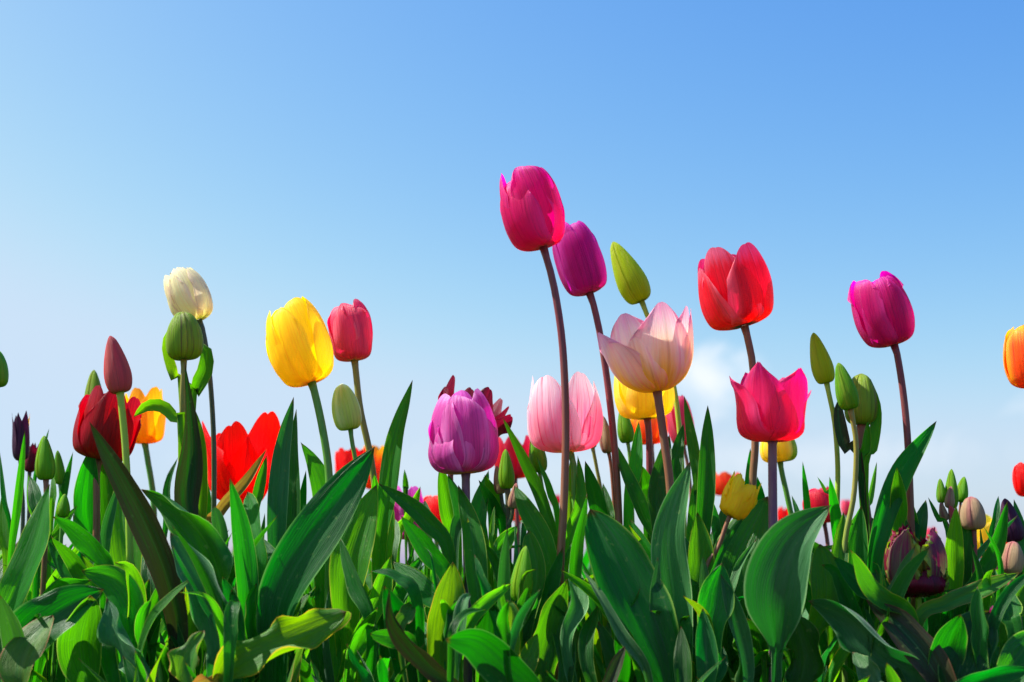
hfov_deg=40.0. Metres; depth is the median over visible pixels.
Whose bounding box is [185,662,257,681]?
leafy tulip
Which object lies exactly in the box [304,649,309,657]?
leafy tulip
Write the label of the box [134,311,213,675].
tulip bud
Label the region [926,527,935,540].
tulip
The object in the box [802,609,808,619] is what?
leafy tulip
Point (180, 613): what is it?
leafy tulip
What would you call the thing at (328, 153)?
sky
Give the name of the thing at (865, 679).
leafy tulip
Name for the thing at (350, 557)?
tulip bud
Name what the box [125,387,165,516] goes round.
tulip
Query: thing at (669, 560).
leafy tulip
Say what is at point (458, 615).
leafy tulip
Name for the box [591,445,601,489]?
tulip bud
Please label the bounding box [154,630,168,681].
leafy tulip
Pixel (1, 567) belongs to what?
leafy tulip
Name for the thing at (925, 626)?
leafy tulip
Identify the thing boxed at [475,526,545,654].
tulip bud
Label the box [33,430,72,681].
tulip bud
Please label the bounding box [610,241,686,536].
tulip bud
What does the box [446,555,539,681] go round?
leafy tulip
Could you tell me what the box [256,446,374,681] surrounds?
leafy tulip
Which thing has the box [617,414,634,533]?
tulip bud
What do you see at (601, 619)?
leafy tulip
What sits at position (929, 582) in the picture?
tulip
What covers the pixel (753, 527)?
leafy tulip
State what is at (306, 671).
leafy tulip
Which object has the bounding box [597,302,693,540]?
tulip
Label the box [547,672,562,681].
leafy tulip
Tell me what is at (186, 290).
tulip
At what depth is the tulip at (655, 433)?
1.34 m
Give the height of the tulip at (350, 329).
0.352 m
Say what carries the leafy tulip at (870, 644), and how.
on the ground
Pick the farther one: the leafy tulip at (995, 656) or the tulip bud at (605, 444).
the tulip bud at (605, 444)
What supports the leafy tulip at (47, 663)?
on the ground
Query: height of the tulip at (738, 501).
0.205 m
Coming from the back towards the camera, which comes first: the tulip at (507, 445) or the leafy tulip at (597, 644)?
the tulip at (507, 445)
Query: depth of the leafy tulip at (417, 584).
0.97 m
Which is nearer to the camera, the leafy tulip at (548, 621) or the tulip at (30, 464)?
the leafy tulip at (548, 621)
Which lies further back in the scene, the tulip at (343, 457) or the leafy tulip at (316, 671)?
the tulip at (343, 457)
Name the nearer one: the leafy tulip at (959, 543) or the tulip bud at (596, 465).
the leafy tulip at (959, 543)
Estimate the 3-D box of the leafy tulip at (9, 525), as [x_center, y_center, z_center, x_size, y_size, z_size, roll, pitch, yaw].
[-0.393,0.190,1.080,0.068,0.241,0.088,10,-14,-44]
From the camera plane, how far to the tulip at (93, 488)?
1.11 m
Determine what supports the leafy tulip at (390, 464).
on the ground
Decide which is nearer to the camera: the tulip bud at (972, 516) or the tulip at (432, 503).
the tulip bud at (972, 516)
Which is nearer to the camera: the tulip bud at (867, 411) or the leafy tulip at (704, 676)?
the leafy tulip at (704, 676)
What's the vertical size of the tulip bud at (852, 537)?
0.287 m
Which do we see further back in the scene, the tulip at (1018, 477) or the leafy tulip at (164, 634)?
the tulip at (1018, 477)
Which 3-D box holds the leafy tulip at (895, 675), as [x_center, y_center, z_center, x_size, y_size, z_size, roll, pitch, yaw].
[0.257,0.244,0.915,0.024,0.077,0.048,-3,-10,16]
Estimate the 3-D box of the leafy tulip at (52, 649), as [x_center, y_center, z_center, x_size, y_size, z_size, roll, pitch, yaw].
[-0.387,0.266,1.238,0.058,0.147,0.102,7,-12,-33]
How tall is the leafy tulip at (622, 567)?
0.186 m
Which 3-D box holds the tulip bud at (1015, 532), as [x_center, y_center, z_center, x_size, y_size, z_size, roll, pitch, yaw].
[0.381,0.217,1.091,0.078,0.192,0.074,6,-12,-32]
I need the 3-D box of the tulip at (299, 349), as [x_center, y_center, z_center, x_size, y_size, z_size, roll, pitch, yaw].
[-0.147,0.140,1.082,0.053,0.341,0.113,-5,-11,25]
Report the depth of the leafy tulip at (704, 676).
0.92 m
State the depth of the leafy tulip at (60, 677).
0.99 m
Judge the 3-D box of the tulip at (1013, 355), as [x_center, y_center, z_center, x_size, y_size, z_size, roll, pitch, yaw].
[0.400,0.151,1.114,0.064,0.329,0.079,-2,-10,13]
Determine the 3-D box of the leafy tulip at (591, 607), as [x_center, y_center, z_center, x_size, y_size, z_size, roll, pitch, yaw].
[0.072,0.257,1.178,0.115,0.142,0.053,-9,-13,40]
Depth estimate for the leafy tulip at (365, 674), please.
0.92 m
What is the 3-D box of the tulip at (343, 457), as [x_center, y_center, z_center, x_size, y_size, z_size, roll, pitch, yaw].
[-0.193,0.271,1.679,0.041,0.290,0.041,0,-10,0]
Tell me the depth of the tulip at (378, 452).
1.74 m
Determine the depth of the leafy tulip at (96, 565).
1.14 m
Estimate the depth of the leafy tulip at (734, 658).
1.03 m
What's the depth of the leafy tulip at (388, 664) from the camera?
0.99 m
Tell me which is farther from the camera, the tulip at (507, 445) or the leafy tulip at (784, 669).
the tulip at (507, 445)
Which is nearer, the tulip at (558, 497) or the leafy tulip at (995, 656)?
the leafy tulip at (995, 656)
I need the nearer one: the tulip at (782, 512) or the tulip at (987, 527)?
the tulip at (987, 527)
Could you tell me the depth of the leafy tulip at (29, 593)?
1.37 m
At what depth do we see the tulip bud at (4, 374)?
1.06 m
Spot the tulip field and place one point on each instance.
(368, 579)
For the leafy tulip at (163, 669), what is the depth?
0.99 m
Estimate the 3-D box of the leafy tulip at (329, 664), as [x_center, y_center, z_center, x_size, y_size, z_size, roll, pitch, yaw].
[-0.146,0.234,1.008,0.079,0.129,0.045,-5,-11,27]
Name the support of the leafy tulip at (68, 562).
on the ground
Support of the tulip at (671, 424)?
on the ground
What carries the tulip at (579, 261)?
on the ground
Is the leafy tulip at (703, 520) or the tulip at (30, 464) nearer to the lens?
the leafy tulip at (703, 520)
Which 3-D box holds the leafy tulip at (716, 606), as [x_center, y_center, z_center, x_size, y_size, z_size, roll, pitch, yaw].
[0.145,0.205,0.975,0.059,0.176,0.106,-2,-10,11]
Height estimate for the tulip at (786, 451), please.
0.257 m
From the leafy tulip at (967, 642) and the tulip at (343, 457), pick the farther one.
the tulip at (343, 457)
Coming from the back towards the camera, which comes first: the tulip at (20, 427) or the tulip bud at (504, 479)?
the tulip at (20, 427)
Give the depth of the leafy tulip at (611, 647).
0.98 m
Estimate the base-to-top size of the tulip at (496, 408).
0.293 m
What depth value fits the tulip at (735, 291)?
1.10 m
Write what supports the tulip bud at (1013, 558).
on the ground
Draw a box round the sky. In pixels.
[0,0,1023,567]
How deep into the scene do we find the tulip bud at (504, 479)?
1.09 m
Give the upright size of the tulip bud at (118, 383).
0.308 m
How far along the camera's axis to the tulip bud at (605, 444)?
1.16 m
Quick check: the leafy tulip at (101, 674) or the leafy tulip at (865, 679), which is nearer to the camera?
the leafy tulip at (865, 679)
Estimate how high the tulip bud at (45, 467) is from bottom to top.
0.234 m
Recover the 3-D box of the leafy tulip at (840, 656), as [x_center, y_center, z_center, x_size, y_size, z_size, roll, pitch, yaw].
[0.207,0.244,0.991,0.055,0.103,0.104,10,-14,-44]
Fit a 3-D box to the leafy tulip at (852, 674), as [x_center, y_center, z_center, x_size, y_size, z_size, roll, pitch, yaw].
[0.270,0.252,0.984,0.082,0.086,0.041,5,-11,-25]
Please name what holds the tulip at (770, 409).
on the ground
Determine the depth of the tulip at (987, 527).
1.57 m
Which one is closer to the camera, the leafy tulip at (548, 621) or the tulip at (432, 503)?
the leafy tulip at (548, 621)
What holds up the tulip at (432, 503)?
on the ground
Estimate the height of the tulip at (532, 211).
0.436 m
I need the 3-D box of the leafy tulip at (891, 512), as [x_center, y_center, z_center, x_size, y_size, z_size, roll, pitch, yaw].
[0.268,0.183,1.060,0.116,0.248,0.085,0,-10,0]
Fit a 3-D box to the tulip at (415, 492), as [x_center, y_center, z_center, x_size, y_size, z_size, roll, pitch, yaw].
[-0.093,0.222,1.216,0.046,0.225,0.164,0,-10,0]
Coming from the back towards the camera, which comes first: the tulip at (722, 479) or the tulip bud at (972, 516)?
the tulip at (722, 479)
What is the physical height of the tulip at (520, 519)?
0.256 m
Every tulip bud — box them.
[0,351,90,595]
[28,436,84,681]
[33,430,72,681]
[40,478,77,681]
[47,336,141,574]
[84,370,177,538]
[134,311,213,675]
[329,384,392,681]
[462,449,526,589]
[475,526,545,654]
[503,419,559,549]
[582,416,614,620]
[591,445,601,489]
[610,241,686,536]
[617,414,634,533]
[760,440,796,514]
[804,363,868,681]
[810,333,854,681]
[834,373,881,681]
[936,469,997,592]
[941,541,1023,654]
[953,496,1007,617]
[988,496,1023,636]
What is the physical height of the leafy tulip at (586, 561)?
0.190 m
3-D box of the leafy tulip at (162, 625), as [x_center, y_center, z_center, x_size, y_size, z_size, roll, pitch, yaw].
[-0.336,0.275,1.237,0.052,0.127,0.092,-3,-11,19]
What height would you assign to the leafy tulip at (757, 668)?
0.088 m
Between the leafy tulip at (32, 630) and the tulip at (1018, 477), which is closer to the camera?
the leafy tulip at (32, 630)
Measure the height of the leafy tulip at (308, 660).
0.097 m
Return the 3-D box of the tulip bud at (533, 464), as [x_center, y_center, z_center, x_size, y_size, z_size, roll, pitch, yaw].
[0.026,0.192,1.124,0.040,0.252,0.119,-2,-10,13]
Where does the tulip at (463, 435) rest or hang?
on the ground
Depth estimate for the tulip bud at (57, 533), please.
1.10 m
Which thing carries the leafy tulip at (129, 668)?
on the ground
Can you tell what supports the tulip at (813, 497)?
on the ground
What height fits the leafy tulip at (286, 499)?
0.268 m
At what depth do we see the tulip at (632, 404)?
1.12 m
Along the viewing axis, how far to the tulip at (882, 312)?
1.08 m
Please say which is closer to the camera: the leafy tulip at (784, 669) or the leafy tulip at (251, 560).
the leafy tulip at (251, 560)
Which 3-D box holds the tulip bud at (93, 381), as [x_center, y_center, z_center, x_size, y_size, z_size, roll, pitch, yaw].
[-0.331,0.176,1.198,0.088,0.310,0.017,-3,-10,16]
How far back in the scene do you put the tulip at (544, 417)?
1.08 m
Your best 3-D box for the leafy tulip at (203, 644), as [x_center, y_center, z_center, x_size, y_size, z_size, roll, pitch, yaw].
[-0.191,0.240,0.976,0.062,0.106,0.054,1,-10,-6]
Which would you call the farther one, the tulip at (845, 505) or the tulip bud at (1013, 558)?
the tulip at (845, 505)
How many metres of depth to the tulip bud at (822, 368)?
1.10 m
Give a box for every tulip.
[0,432,32,602]
[0,484,103,681]
[0,542,17,580]
[0,547,31,600]
[4,492,116,614]
[12,411,29,535]
[25,443,38,522]
[32,662,68,681]
[39,545,65,681]
[39,589,66,678]
[55,642,106,681]
[57,560,187,681]
[72,385,141,542]
[78,636,169,681]
[85,556,143,566]
[89,422,277,681]
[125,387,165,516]
[147,633,168,681]
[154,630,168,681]
[158,619,164,637]
[164,267,234,589]
[167,527,350,681]
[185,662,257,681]
[193,622,258,681]
[202,411,280,591]
[206,449,266,676]
[211,479,274,681]
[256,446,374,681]
[261,397,314,679]
[266,296,333,610]
[297,651,310,681]
[298,587,361,681]
[299,658,313,681]
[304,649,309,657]
[310,659,343,681]
[327,299,425,607]
[335,447,368,482]
[347,642,395,681]
[347,645,422,681]
[363,445,383,488]
[366,380,423,657]
[370,484,522,681]
[370,549,510,681]
[391,469,432,615]
[423,495,441,584]
[428,388,511,681]
[438,375,512,681]
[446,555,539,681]
[489,486,575,681]
[494,435,529,555]
[500,166,594,680]
[513,510,521,540]
[527,372,602,681]
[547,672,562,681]
[550,494,559,518]
[552,221,651,639]
[554,589,643,681]
[560,495,678,681]
[582,549,595,582]
[583,612,611,681]
[588,596,598,630]
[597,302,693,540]
[599,611,602,624]
[614,376,674,543]
[630,416,667,465]
[630,471,761,567]
[649,462,692,663]
[665,395,693,499]
[673,519,756,681]
[684,396,720,681]
[688,642,790,681]
[698,242,773,618]
[698,658,723,681]
[710,496,767,681]
[715,472,739,495]
[728,654,738,665]
[729,362,838,681]
[777,506,787,520]
[781,422,935,670]
[782,660,786,681]
[783,635,849,681]
[792,463,830,581]
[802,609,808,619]
[808,547,956,681]
[824,523,1018,650]
[831,652,886,681]
[841,499,849,518]
[847,271,918,607]
[859,675,869,681]
[885,662,905,681]
[904,520,991,632]
[925,498,1016,628]
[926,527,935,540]
[928,527,1023,681]
[977,514,991,550]
[980,325,1023,629]
[992,637,999,667]
[1012,462,1023,496]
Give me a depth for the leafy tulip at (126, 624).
0.97 m
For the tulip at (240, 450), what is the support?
on the ground
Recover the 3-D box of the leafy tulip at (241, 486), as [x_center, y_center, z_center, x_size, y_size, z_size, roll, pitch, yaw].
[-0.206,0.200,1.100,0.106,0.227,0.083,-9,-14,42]
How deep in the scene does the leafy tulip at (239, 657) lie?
0.92 m
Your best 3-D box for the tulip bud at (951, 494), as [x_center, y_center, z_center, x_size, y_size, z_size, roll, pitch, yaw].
[0.360,0.210,1.109,0.106,0.213,0.053,9,-13,-40]
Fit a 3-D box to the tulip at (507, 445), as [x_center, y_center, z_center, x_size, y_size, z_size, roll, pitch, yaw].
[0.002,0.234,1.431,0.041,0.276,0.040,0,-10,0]

